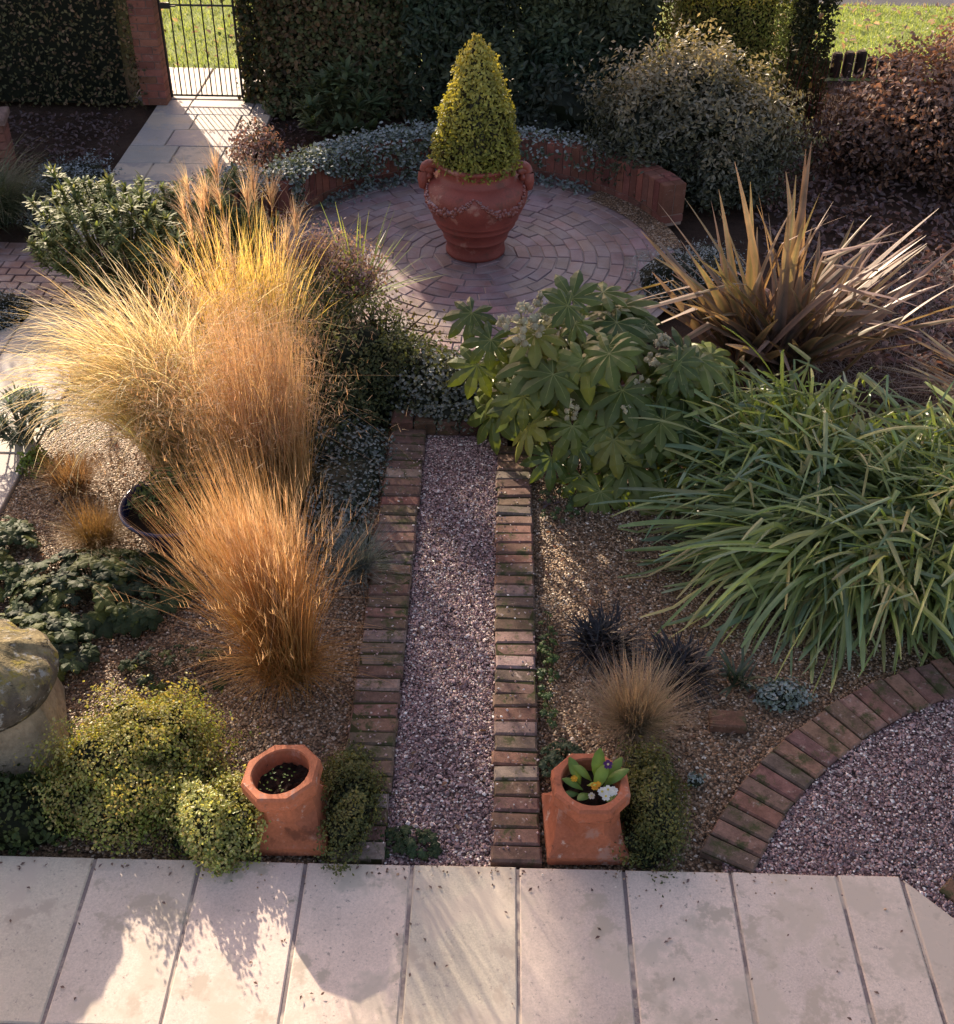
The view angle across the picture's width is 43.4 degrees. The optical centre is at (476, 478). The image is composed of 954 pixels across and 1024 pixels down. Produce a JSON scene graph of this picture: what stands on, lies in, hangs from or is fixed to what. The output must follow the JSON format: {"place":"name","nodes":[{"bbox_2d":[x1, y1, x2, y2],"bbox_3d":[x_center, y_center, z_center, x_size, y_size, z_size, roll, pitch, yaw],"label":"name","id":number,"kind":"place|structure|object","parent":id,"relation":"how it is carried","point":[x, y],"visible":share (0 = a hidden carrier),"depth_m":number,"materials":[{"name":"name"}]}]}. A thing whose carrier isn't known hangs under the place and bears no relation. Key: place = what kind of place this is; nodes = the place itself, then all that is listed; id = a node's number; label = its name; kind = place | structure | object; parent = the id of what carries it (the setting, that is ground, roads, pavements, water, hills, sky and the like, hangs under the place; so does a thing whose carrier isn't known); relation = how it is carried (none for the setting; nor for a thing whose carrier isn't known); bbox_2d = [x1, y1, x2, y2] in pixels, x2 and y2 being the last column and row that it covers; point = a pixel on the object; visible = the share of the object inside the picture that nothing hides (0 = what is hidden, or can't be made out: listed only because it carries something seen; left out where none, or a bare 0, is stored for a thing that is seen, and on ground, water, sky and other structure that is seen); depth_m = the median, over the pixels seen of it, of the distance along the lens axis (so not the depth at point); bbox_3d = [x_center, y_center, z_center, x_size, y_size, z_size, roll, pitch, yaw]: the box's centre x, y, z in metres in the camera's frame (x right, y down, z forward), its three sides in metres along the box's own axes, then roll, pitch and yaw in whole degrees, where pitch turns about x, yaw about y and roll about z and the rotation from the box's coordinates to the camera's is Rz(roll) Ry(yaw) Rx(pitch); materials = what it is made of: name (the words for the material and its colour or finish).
{"place":"outdoors","nodes":[
{"label":"outdoors","id":0,"kind":"place"},
{"bbox_2d":[0,242,143,310],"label":"brick path","id":1,"kind":"structure","parent":0,"point":[15,263],"depth_m":9.52,"materials":[{"name":"brown brick"}]},
{"bbox_2d":[0,134,85,238],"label":"dark sedge","id":2,"kind":"object","parent":1,"relation":"on","point":[11,208],"visible":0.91,"depth_m":10.28,"materials":[{"name":"green plant"}]},
{"bbox_2d":[21,161,209,300],"bbox_3d":[-2.739,-1.897,9.100,1.411,1.046,1.093,12,38,15],"label":"euphorbia","id":3,"kind":"object","parent":1,"relation":"on","point":[108,228],"visible":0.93,"depth_m":8.94,"materials":[{"name":"green plant"}]},
{"bbox_2d":[0,67,509,515],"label":"path","id":4,"kind":"structure","parent":0,"point":[176,125],"depth_m":11.65,"materials":[{"name":"stone"}]},
{"bbox_2d":[0,281,43,331],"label":"silver carpet","id":5,"kind":"object","parent":4,"relation":"on","point":[9,300],"visible":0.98,"depth_m":9.04,"materials":[{"name":"green plant"}]},
{"bbox_2d":[0,381,73,448],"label":"blue spurge","id":6,"kind":"object","parent":4,"relation":"on","point":[20,440],"visible":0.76,"depth_m":7.56,"materials":[{"name":"green plant"}]},
{"bbox_2d":[8,148,125,229],"bbox_3d":[-3.765,-2.695,10.829,1.106,0.282,1.625,12,38,15],"label":"silver carpet","id":7,"kind":"object","parent":4,"relation":"on","point":[77,169],"visible":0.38,"depth_m":10.98,"materials":[{"name":"green plant"}]},
{"bbox_2d":[126,0,172,104],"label":"gate pier","id":8,"kind":"structure","parent":4,"relation":"on","point":[146,32],"depth_m":12.44,"materials":[{"name":"red brick"}]},
{"bbox_2d":[157,0,243,97],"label":"garden gate","id":9,"kind":"structure","parent":8,"relation":"attached to","point":[164,5],"depth_m":12.54,"materials":[{"name":"black metal"}]},
{"bbox_2d":[212,181,265,226],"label":"garden wall","id":10,"kind":"structure","parent":4,"relation":"on","point":[239,194],"depth_m":10.25,"materials":[{"name":"red brick"}]},
{"bbox_2d":[166,158,329,192],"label":"trailing ivy","id":11,"kind":"object","parent":10,"relation":"on","point":[226,169],"visible":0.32,"depth_m":10.27,"materials":[{"name":"green plant"}]},
{"bbox_2d":[224,115,285,173],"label":"copper shrub","id":12,"kind":"object","parent":4,"relation":"on","point":[269,138],"visible":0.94,"depth_m":11.38,"materials":[{"name":"brown plant"}]},
{"bbox_2d":[369,432,506,866],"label":"gravel path","id":13,"kind":"structure","parent":0,"point":[451,709],"depth_m":6.18,"materials":[{"name":"grey gravel"}]},
{"bbox_2d":[379,824,442,860],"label":"weed","id":14,"kind":"object","parent":13,"relation":"on","point":[434,848],"visible":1,"depth_m":5.25,"materials":[{"name":"green plant"}]},
{"bbox_2d":[267,178,680,356],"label":"brick terrace","id":15,"kind":"structure","parent":0,"point":[567,234],"depth_m":9.96,"materials":[{"name":"brown brick"}]},
{"bbox_2d":[253,207,392,322],"bbox_3d":[-1.117,-1.556,8.786,1.115,0.908,0.730,18,40,21],"label":"nandina","id":16,"kind":"object","parent":15,"relation":"on","point":[355,268],"visible":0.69,"depth_m":8.62,"materials":[{"name":"brown plant"}]},
{"bbox_2d":[285,202,440,303],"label":"ornamental grass","id":17,"kind":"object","parent":15,"relation":"on","point":[380,264],"depth_m":8.92,"materials":[{"name":"brown plant"}]},
{"bbox_2d":[342,275,447,339],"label":"sprig shrub","id":18,"kind":"object","parent":15,"relation":"on","point":[399,320],"visible":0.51,"depth_m":8.62,"materials":[{"name":"green plant"}]},
{"bbox_2d":[316,165,590,207],"bbox_3d":[-0.230,-2.708,10.918,2.498,0.186,0.695,-5,37,-8],"label":"ground ivy","id":19,"kind":"object","parent":15,"relation":"on","point":[396,182],"visible":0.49,"depth_m":10.92,"materials":[{"name":"green plant"}]},
{"bbox_2d":[418,153,533,262],"bbox_3d":[-0.010,-2.222,9.729,0.934,0.796,0.860,1,37,1],"label":"terracotta urn","id":20,"kind":"object","parent":15,"relation":"on","point":[475,222],"visible":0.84,"depth_m":9.45,"materials":[{"name":"ceramic"}]},
{"bbox_2d":[426,32,523,184],"bbox_3d":[-0.009,-2.887,9.238,0.765,1.090,0.768,1,37,1],"label":"box topiary","id":21,"kind":"object","parent":20,"relation":"on","point":[476,131],"visible":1,"depth_m":9.13,"materials":[{"name":"green plant"}]},
{"bbox_2d":[266,131,686,225],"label":"garden wall","id":22,"kind":"structure","parent":15,"relation":"on","point":[654,187],"depth_m":10.68,"materials":[{"name":"red brick"}]},
{"bbox_2d":[249,118,446,216],"bbox_3d":[-1.061,-2.889,10.877,2.155,0.487,0.759,-25,44,-30],"label":"trailing ivy","id":23,"kind":"object","parent":22,"relation":"on","point":[351,142],"visible":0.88,"depth_m":10.79,"materials":[{"name":"green plant"}]},
{"bbox_2d":[514,120,614,174],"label":"trailing ivy","id":24,"kind":"object","parent":22,"relation":"on","point":[539,132],"visible":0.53,"depth_m":10.98,"materials":[{"name":"green plant"}]},
{"bbox_2d":[587,190,682,249],"bbox_3d":[1.395,-2.271,10.461,0.335,0.014,1.332,-16,40,-21],"label":"sand strip","id":25,"kind":"object","parent":15,"relation":"on","point":[646,222],"visible":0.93,"depth_m":10.46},
{"bbox_2d":[623,229,746,311],"bbox_3d":[1.676,-1.694,9.450,1.138,0.421,1.130,1,37,1],"label":"silver cushion","id":26,"kind":"object","parent":15,"relation":"on","point":[661,271],"visible":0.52,"depth_m":9.35,"materials":[{"name":"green plant"}]},
{"bbox_2d":[0,856,953,1023],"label":"patio","id":27,"kind":"structure","parent":0,"point":[131,948],"depth_m":4.86,"materials":[{"name":"stone"}]},
{"bbox_2d":[257,445,886,910],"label":"gravel","id":28,"kind":"structure","parent":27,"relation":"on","point":[495,685],"depth_m":6.03,"materials":[{"name":"grey gravel"}]},
{"bbox_2d":[0,2,953,446],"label":"ground","id":29,"kind":"structure","parent":0,"point":[690,226],"depth_m":10.69,"materials":[{"name":"soil"}]},
{"bbox_2d":[0,106,16,172],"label":"brick plinth","id":30,"kind":"structure","parent":29,"relation":"on","point":[5,136],"depth_m":11.12,"materials":[{"name":"brick"}]},
{"bbox_2d":[0,0,171,110],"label":"clipped hedge","id":31,"kind":"object","parent":29,"relation":"on","point":[79,52],"visible":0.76,"depth_m":12.48,"materials":[{"name":"green plant"}]},
{"bbox_2d":[0,386,390,863],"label":"gravel bed","id":32,"kind":"object","parent":29,"relation":"on","point":[41,851],"visible":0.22,"depth_m":6.29,"materials":[{"name":"brown gravel"}]},
{"bbox_2d":[0,515,41,602],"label":"lobed ground cover","id":33,"kind":"object","parent":32,"relation":"on","point":[12,529],"visible":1,"depth_m":6.82,"materials":[{"name":"green plant"}]},
{"bbox_2d":[0,619,68,782],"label":"mushroom stone","id":34,"kind":"object","parent":32,"relation":"on","point":[31,684],"visible":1,"depth_m":5.46,"materials":[{"name":"grey stone"}]},
{"bbox_2d":[15,441,53,478],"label":"green tuft","id":35,"kind":"object","parent":32,"relation":"on","point":[26,458],"visible":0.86,"depth_m":7.44,"materials":[{"name":"green plant"}]},
{"bbox_2d":[0,763,73,856],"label":"dark mound","id":36,"kind":"object","parent":32,"relation":"on","point":[22,829],"visible":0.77,"depth_m":5.25,"materials":[{"name":"green plant"}]},
{"bbox_2d":[0,606,100,681],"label":"lobed ground cover","id":37,"kind":"object","parent":32,"relation":"on","point":[72,655],"visible":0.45,"depth_m":6.16,"materials":[{"name":"green plant"}]},
{"bbox_2d":[18,433,124,519],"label":"sedge tuft","id":38,"kind":"object","parent":32,"relation":"on","point":[82,483],"visible":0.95,"depth_m":7.27,"materials":[{"name":"brown plant"}]},
{"bbox_2d":[38,480,143,567],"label":"sedge tuft","id":39,"kind":"object","parent":32,"relation":"on","point":[96,532],"visible":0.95,"depth_m":6.87,"materials":[{"name":"brown plant"}]},
{"bbox_2d":[2,547,198,641],"bbox_3d":[-2.067,0.584,6.514,1.100,0.210,0.783,1,37,1],"label":"lobed ground cover","id":40,"kind":"object","parent":32,"relation":"on","point":[109,619],"visible":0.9,"depth_m":6.46,"materials":[{"name":"green plant"}]},
{"bbox_2d":[13,665,260,863],"bbox_3d":[-1.535,1.216,5.420,1.100,0.481,0.976,-28,45,-33],"label":"pale mound","id":41,"kind":"object","parent":32,"relation":"on","point":[113,771],"visible":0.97,"depth_m":5.37,"materials":[{"name":"green plant"}]},
{"bbox_2d":[118,472,224,552],"bbox_3d":[-1.743,0.237,6.906,0.598,0.251,0.598,1,37,1],"label":"blue bowl","id":42,"kind":"object","parent":32,"relation":"on","point":[125,511],"visible":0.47,"depth_m":6.81,"materials":[{"name":"ceramic"}]},
{"bbox_2d":[127,456,218,528],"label":"bowl plant","id":43,"kind":"object","parent":42,"relation":"on","point":[147,491],"visible":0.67,"depth_m":6.77,"materials":[{"name":"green plant"}]},
{"bbox_2d":[0,236,346,498],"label":"arching grass","id":44,"kind":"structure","parent":32,"relation":"on","point":[93,377],"depth_m":7.19,"materials":[{"name":"plant"}]},
{"bbox_2d":[117,643,249,695],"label":"lobed seedling","id":45,"kind":"object","parent":32,"relation":"on","point":[131,667],"visible":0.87,"depth_m":6.12,"materials":[{"name":"green plant"}]},
{"bbox_2d":[129,759,283,881],"bbox_3d":[-1.186,1.411,5.263,0.677,0.359,0.556,24,43,28],"label":"pale mound","id":46,"kind":"object","parent":32,"relation":"on","point":[214,827],"visible":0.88,"depth_m":5.18,"materials":[{"name":"green plant"}]},
{"bbox_2d":[44,227,408,555],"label":"ornamental grass","id":47,"kind":"object","parent":32,"relation":"on","point":[267,412],"depth_m":6.83,"materials":[{"name":"brown plant"}]},
{"bbox_2d":[57,420,403,735],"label":"bronze grass","id":48,"kind":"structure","parent":32,"relation":"on","point":[264,592],"depth_m":5.87,"materials":[{"name":"orange plant"}]},
{"bbox_2d":[124,127,392,398],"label":"plume grass","id":49,"kind":"object","parent":32,"relation":"on","point":[230,260],"depth_m":7.63,"materials":[{"name":"plant"}]},
{"bbox_2d":[241,745,331,855],"bbox_3d":[-0.833,1.410,5.292,0.356,0.337,0.356,-3,33,9],"label":"chimney pot","id":50,"kind":"object","parent":32,"relation":"on","point":[292,812],"visible":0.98,"depth_m":5.21,"materials":[{"name":"ceramic"}]},
{"bbox_2d":[295,408,397,586],"bbox_3d":[-0.864,0.000,7.271,0.744,0.244,1.750,1,37,1],"label":"ground cover","id":51,"kind":"object","parent":32,"relation":"on","point":[358,478],"visible":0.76,"depth_m":7.31,"materials":[{"name":"green plant"}]},
{"bbox_2d":[313,730,393,883],"bbox_3d":[-0.583,1.405,5.324,0.425,0.342,0.789,1,37,1],"label":"creeping mound","id":52,"kind":"object","parent":32,"relation":"on","point":[350,784],"visible":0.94,"depth_m":5.30,"materials":[{"name":"green plant"}]},
{"bbox_2d":[305,507,410,600],"bbox_3d":[-0.681,0.391,6.641,0.698,0.323,0.745,1,37,1],"label":"blue fescue","id":53,"kind":"object","parent":32,"relation":"on","point":[365,560],"visible":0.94,"depth_m":6.71,"materials":[{"name":"green plant"}]},
{"bbox_2d":[0,444,854,834],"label":"leaf litter","id":54,"kind":"object","parent":32,"relation":"on","point":[472,602],"visible":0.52,"depth_m":6.42,"materials":[{"name":"brown plant"}]},
{"bbox_2d":[145,161,287,273],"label":"ornamental grass","id":55,"kind":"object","parent":29,"relation":"on","point":[238,213],"depth_m":9.36,"materials":[{"name":"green plant"}]},
{"bbox_2d":[213,0,419,120],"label":"ivy hedge","id":56,"kind":"object","parent":29,"relation":"on","point":[295,40],"visible":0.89,"depth_m":12.22,"materials":[{"name":"green plant"}]},
{"bbox_2d":[201,254,461,453],"bbox_3d":[-1.101,-0.934,8.003,2.004,0.869,1.555,13,38,16],"label":"cotoneaster","id":57,"kind":"object","parent":29,"relation":"on","point":[374,352],"visible":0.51,"depth_m":7.93,"materials":[{"name":"green plant"}]},
{"bbox_2d":[287,55,393,139],"bbox_3d":[-1.358,-3.773,11.829,1.056,0.821,0.934,1,37,1],"label":"hellebore","id":58,"kind":"object","parent":29,"relation":"on","point":[311,114],"visible":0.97,"depth_m":11.78,"materials":[{"name":"green plant"}]},
{"bbox_2d":[7,110,710,514],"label":"leaf litter","id":59,"kind":"object","parent":29,"relation":"on","point":[109,116],"visible":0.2,"depth_m":12.08,"materials":[{"name":"brown plant"}]},
{"bbox_2d":[331,429,425,864],"bbox_3d":[-0.487,0.695,6.555,0.243,0.120,3.321,1,37,1],"label":"brick edging","id":60,"kind":"object","parent":29,"relation":"on","point":[368,700],"visible":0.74,"depth_m":6.34,"materials":[{"name":"brown brick"}]},
{"bbox_2d":[391,409,519,441],"bbox_3d":[-0.114,-0.356,7.898,0.890,0.147,0.150,1,37,1],"label":"brick step","id":61,"kind":"object","parent":29,"relation":"on","point":[402,421],"visible":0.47,"depth_m":7.83,"materials":[{"name":"brown brick"}]},
{"bbox_2d":[371,334,561,434],"bbox_3d":[0.042,-0.737,8.066,1.682,0.500,0.955,1,37,1],"label":"ivy mound","id":62,"kind":"object","parent":29,"relation":"on","point":[438,398],"visible":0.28,"depth_m":7.91,"materials":[{"name":"green plant"}]},
{"bbox_2d":[491,446,541,868],"bbox_3d":[0.203,0.762,6.474,0.227,0.120,3.140,1,37,1],"label":"brick edging","id":63,"kind":"object","parent":29,"relation":"on","point":[509,791],"visible":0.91,"depth_m":6.06,"materials":[{"name":"brown brick"}]},
{"bbox_2d":[383,0,668,125],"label":"laurel hedge","id":64,"kind":"object","parent":29,"relation":"on","point":[544,33],"visible":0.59,"depth_m":12.03,"materials":[{"name":"green plant"}]},
{"bbox_2d":[442,269,743,517],"bbox_3d":[0.741,-0.607,7.417,1.939,1.254,1.379,1,37,1],"label":"fatsia shrub","id":65,"kind":"object","parent":29,"relation":"on","point":[534,372],"visible":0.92,"depth_m":7.20,"materials":[{"name":"green plant"}]},
{"bbox_2d":[554,12,841,220],"bbox_3d":[2.012,-3.296,10.674,2.605,1.574,1.824,1,37,1],"label":"viburnum","id":66,"kind":"object","parent":29,"relation":"on","point":[701,125],"visible":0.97,"depth_m":10.51,"materials":[{"name":"green plant"}]},
{"bbox_2d":[654,0,807,117],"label":"golden hedge","id":67,"kind":"object","parent":29,"relation":"on","point":[738,17],"visible":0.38,"depth_m":12.11,"materials":[{"name":"green plant"}]},
{"bbox_2d":[523,427,953,872],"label":"gravel bed","id":68,"kind":"object","parent":29,"relation":"on","point":[699,864],"visible":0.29,"depth_m":6.25,"materials":[{"name":"gravel"}]},
{"bbox_2d":[536,611,560,728],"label":"weed","id":69,"kind":"object","parent":68,"relation":"on","point":[552,658],"visible":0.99,"depth_m":6.12,"materials":[{"name":"green plant"}]},
{"bbox_2d":[538,737,584,777],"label":"weed","id":70,"kind":"object","parent":68,"relation":"on","point":[553,757],"visible":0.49,"depth_m":5.62,"materials":[{"name":"green plant"}]},
{"bbox_2d":[541,754,630,864],"bbox_3d":[0.484,1.442,5.266,0.356,0.337,0.356,1,36,-3],"label":"chimney pot","id":71,"kind":"object","parent":68,"relation":"on","point":[584,832],"visible":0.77,"depth_m":5.19,"materials":[{"name":"ceramic"}]},
{"bbox_2d":[562,748,628,801],"bbox_3d":[0.511,1.292,5.169,0.295,0.123,0.233,1,37,1],"label":"primrose","id":72,"kind":"object","parent":71,"relation":"on","point":[603,770],"visible":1,"depth_m":5.18,"materials":[{"name":"green plant"}]},
{"bbox_2d":[555,600,656,680],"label":"black grass","id":73,"kind":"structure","parent":68,"relation":"on","point":[605,635],"depth_m":6.22,"materials":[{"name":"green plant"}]},
{"bbox_2d":[544,630,724,772],"bbox_3d":[0.753,1.020,5.713,0.907,0.449,0.899,-26,44,-31],"label":"tan fescue","id":74,"kind":"object","parent":68,"relation":"on","point":[635,716],"visible":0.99,"depth_m":5.75,"materials":[{"name":"beige plant"}]},
{"bbox_2d":[602,697,694,897],"bbox_3d":[0.771,1.396,5.325,0.458,0.346,0.955,1,37,1],"label":"creeping mound","id":75,"kind":"object","parent":68,"relation":"on","point":[649,814],"visible":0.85,"depth_m":5.24,"materials":[{"name":"green plant"}]},
{"bbox_2d":[708,709,746,733],"bbox_3d":[1.226,1.189,5.863,0.176,0.062,0.104,3,38,3],"label":"loose brick","id":76,"kind":"object","parent":68,"relation":"on","point":[731,721],"visible":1,"depth_m":5.83,"materials":[{"name":"brown brick"}]},
{"bbox_2d":[717,648,766,696],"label":"dark lily","id":77,"kind":"object","parent":68,"relation":"on","point":[738,675],"visible":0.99,"depth_m":6.05,"materials":[{"name":"green plant"}]},
{"bbox_2d":[589,400,953,696],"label":"strap leaf plant","id":78,"kind":"object","parent":68,"relation":"on","point":[752,550],"visible":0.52,"depth_m":6.50,"materials":[{"name":"green plant"}]},
{"bbox_2d":[617,325,937,563],"bbox_3d":[1.893,-0.320,7.183,2.118,0.880,1.927,1,37,1],"label":"strap leaf plant","id":79,"kind":"object","parent":68,"relation":"on","point":[776,421],"visible":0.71,"depth_m":7.09,"materials":[{"name":"green plant"}]},
{"bbox_2d":[747,676,817,713],"bbox_3d":[1.531,1.062,5.989,0.338,0.113,0.214,1,37,1],"label":"silver thyme","id":80,"kind":"object","parent":68,"relation":"on","point":[782,694],"visible":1,"depth_m":5.96,"materials":[{"name":"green plant"}]},
{"bbox_2d":[699,657,953,872],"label":"brick edging","id":81,"kind":"object","parent":68,"relation":"on","point":[777,782],"visible":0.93,"depth_m":5.68,"materials":[{"name":"brown brick"}]},
{"bbox_2d":[703,412,953,682],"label":"strap leaf plant","id":82,"kind":"object","parent":68,"relation":"on","point":[885,554],"visible":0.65,"depth_m":6.44,"materials":[{"name":"green plant"}]},
{"bbox_2d":[787,373,953,572],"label":"strap leaf plant","id":83,"kind":"object","parent":68,"relation":"on","point":[931,505],"visible":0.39,"depth_m":7.04,"materials":[{"name":"green plant"}]},
{"bbox_2d":[819,377,953,654],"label":"strap leaf plant","id":84,"kind":"object","parent":68,"relation":"on","point":[947,530],"visible":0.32,"depth_m":6.72,"materials":[{"name":"green plant"}]},
{"bbox_2d":[615,142,953,389],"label":"sword leaf plant","id":85,"kind":"object","parent":29,"relation":"on","point":[813,320],"visible":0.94,"depth_m":8.20,"materials":[{"name":"brown plant"}]},
{"bbox_2d":[767,0,853,123],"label":"dark hedge end","id":86,"kind":"object","parent":29,"relation":"on","point":[806,20],"visible":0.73,"depth_m":12.19,"materials":[{"name":"green plant"}]},
{"bbox_2d":[771,13,855,127],"bbox_3d":[3.378,-4.209,12.254,0.744,1.072,0.865,-29,46,-33],"label":"red stem shrub","id":87,"kind":"object","parent":29,"relation":"on","point":[783,80],"visible":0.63,"depth_m":12.19,"materials":[{"name":"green plant"}]},
{"bbox_2d":[753,125,953,371],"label":"leaf litter","id":88,"kind":"object","parent":29,"relation":"on","point":[918,204],"visible":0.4,"depth_m":10.46,"materials":[{"name":"brown plant"}]},
{"bbox_2d":[779,243,953,416],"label":"frosted mulch","id":89,"kind":"object","parent":29,"relation":"on","point":[887,350],"visible":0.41,"depth_m":8.86,"materials":[{"name":"plant"}]},
{"bbox_2d":[863,321,953,418],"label":"sword leaf plant","id":90,"kind":"object","parent":89,"relation":"on","point":[949,356],"visible":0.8,"depth_m":8.12,"materials":[{"name":"brown plant"}]},
{"bbox_2d":[794,2,953,198],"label":"brown leaf shrub","id":91,"kind":"object","parent":29,"relation":"on","point":[891,131],"visible":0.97,"depth_m":11.13,"materials":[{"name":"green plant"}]},
{"bbox_2d":[159,0,953,81],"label":"lawn","id":92,"kind":"structure","parent":0,"point":[224,49],"depth_m":15.23,"materials":[{"name":"green plant"}]},
{"bbox_2d":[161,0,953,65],"bbox_3d":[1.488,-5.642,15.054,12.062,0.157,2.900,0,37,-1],"label":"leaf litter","id":93,"kind":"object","parent":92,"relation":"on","point":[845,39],"visible":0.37,"depth_m":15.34,"materials":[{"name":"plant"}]},
{"bbox_2d":[772,49,923,78],"bbox_3d":[4.271,-4.782,13.782,1.738,0.299,0.124,1,37,1],"label":"fence","id":94,"kind":"object","parent":92,"relation":"on","point":[860,57],"visible":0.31,"depth_m":13.74,"materials":[{"name":"brown wood"}]},
{"bbox_2d":[509,60,619,140],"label":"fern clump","id":95,"kind":"object","parent":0,"point":[554,102],"visible":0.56,"depth_m":11.69,"materials":[{"name":"green plant"}]},
{"bbox_2d":[628,628,727,711],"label":"black grass","id":96,"kind":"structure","parent":0,"point":[689,657],"depth_m":6.07,"materials":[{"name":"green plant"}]},
{"bbox_2d":[664,0,953,6],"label":"road","id":97,"kind":"structure","parent":0,"point":[907,2],"depth_m":16.39,"materials":[{"name":"grey asphalt"}]},
{"bbox_2d":[722,698,953,1021],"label":"gravel path","id":98,"kind":"structure","parent":0,"point":[728,868],"depth_m":5.42,"materials":[{"name":"grey gravel"}]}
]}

